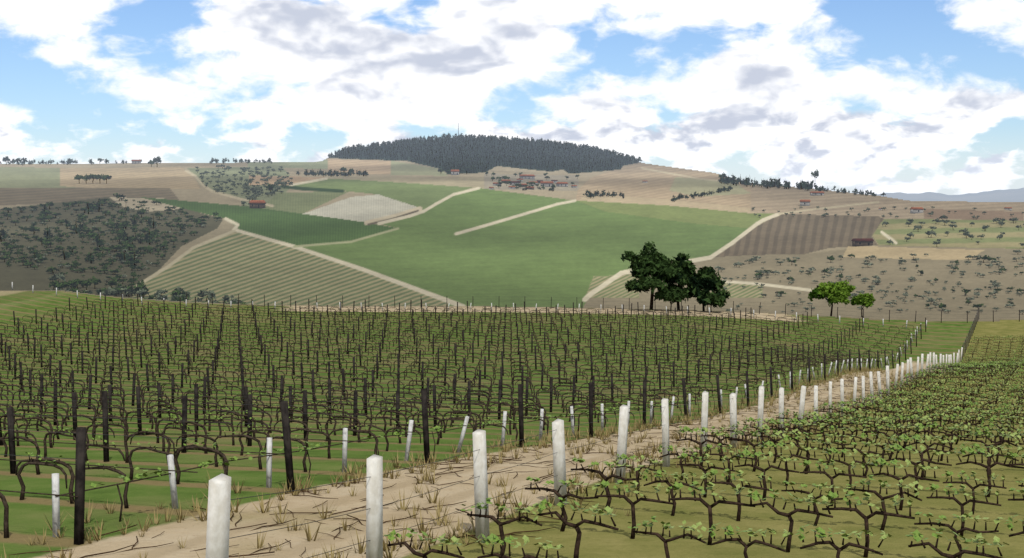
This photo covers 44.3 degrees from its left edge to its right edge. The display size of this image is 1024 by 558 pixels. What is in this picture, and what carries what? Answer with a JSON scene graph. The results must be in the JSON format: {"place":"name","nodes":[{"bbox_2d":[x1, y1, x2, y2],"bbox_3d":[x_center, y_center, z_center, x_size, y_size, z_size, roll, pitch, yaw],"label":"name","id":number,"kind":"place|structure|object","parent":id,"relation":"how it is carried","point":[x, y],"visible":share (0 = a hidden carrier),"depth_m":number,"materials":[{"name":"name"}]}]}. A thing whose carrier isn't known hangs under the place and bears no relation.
{"place":"outdoors","nodes":[
{"label":"outdoors","id":0,"kind":"place"},
{"bbox_2d":[0,138,1023,557],"bbox_3d":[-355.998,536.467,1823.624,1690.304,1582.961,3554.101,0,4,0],"label":"terrain","id":1,"kind":"structure","parent":0,"point":[404,232],"depth_m":137.84,"materials":[{"name":"green plant"}]},
{"bbox_2d":[0,133,885,264],"bbox_3d":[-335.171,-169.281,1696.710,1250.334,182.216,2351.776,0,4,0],"label":"forest","id":2,"kind":"object","parent":1,"relation":"on","point":[507,152],"visible":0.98,"depth_m":2341.21,"materials":[{"name":"green plant"}]},
{"bbox_2d":[0,294,925,544],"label":"vineyard","id":3,"kind":"object","parent":1,"relation":"on","point":[81,438],"visible":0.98,"depth_m":66.58,"materials":[{"name":"green plant"}]},
{"bbox_2d":[1,365,944,557],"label":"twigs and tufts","id":4,"kind":"object","parent":1,"relation":"on","point":[425,477],"visible":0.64,"depth_m":25.08,"materials":[{"name":"brown plant"}]},
{"bbox_2d":[0,155,1023,310],"bbox_3d":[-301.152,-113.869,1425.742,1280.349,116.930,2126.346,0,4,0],"label":"shrubs","id":5,"kind":"object","parent":1,"relation":"on","point":[42,217],"visible":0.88,"depth_m":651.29,"materials":[{"name":"green plant"}]},
{"bbox_2d":[0,207,1023,314],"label":"shrubs","id":6,"kind":"object","parent":1,"relation":"on","point":[876,277],"visible":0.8,"depth_m":491.87,"materials":[{"name":"green plant"}]},
{"bbox_2d":[12,282,1019,359],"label":"edge posts and fences","id":7,"kind":"object","parent":1,"relation":"on","point":[973,325],"visible":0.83,"depth_m":154.42,"materials":[{"name":"wood"}]},
{"bbox_2d":[131,160,1011,246],"bbox_3d":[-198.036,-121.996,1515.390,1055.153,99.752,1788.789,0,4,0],"label":"buildings","id":8,"kind":"structure","parent":1,"relation":"on","point":[260,204],"depth_m":1039.06,"materials":[{"name":"stone"}]},
{"bbox_2d":[206,347,962,557],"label":"white posts","id":9,"kind":"object","parent":1,"relation":"on","point":[218,518],"visible":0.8,"depth_m":18.82,"materials":[{"name":"white plastic"}]},
{"bbox_2d":[620,241,730,311],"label":"trees","id":10,"kind":"object","parent":1,"relation":"on","point":[671,274],"visible":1,"depth_m":154.20,"materials":[{"name":"bark"},{"name":"dark green leaf"},{"name":"leaf"}]},
{"bbox_2d":[383,335,1023,557],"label":"vineyard","id":11,"kind":"object","parent":1,"relation":"on","point":[832,495],"visible":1,"depth_m":23.01,"materials":[{"name":"green plant"}]},
{"bbox_2d":[808,280,875,316],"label":"trees","id":12,"kind":"object","parent":1,"relation":"on","point":[837,292],"visible":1,"depth_m":156.79,"materials":[{"name":"green plant"}]},
{"bbox_2d":[0,0,1023,194],"label":"sky","id":13,"kind":"structure","parent":0,"point":[878,96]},
{"bbox_2d":[870,188,1023,201],"bbox_3d":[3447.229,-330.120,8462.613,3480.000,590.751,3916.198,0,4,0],"label":"mountains","id":14,"kind":"structure","parent":0,"point":[1012,195],"depth_m":8953.01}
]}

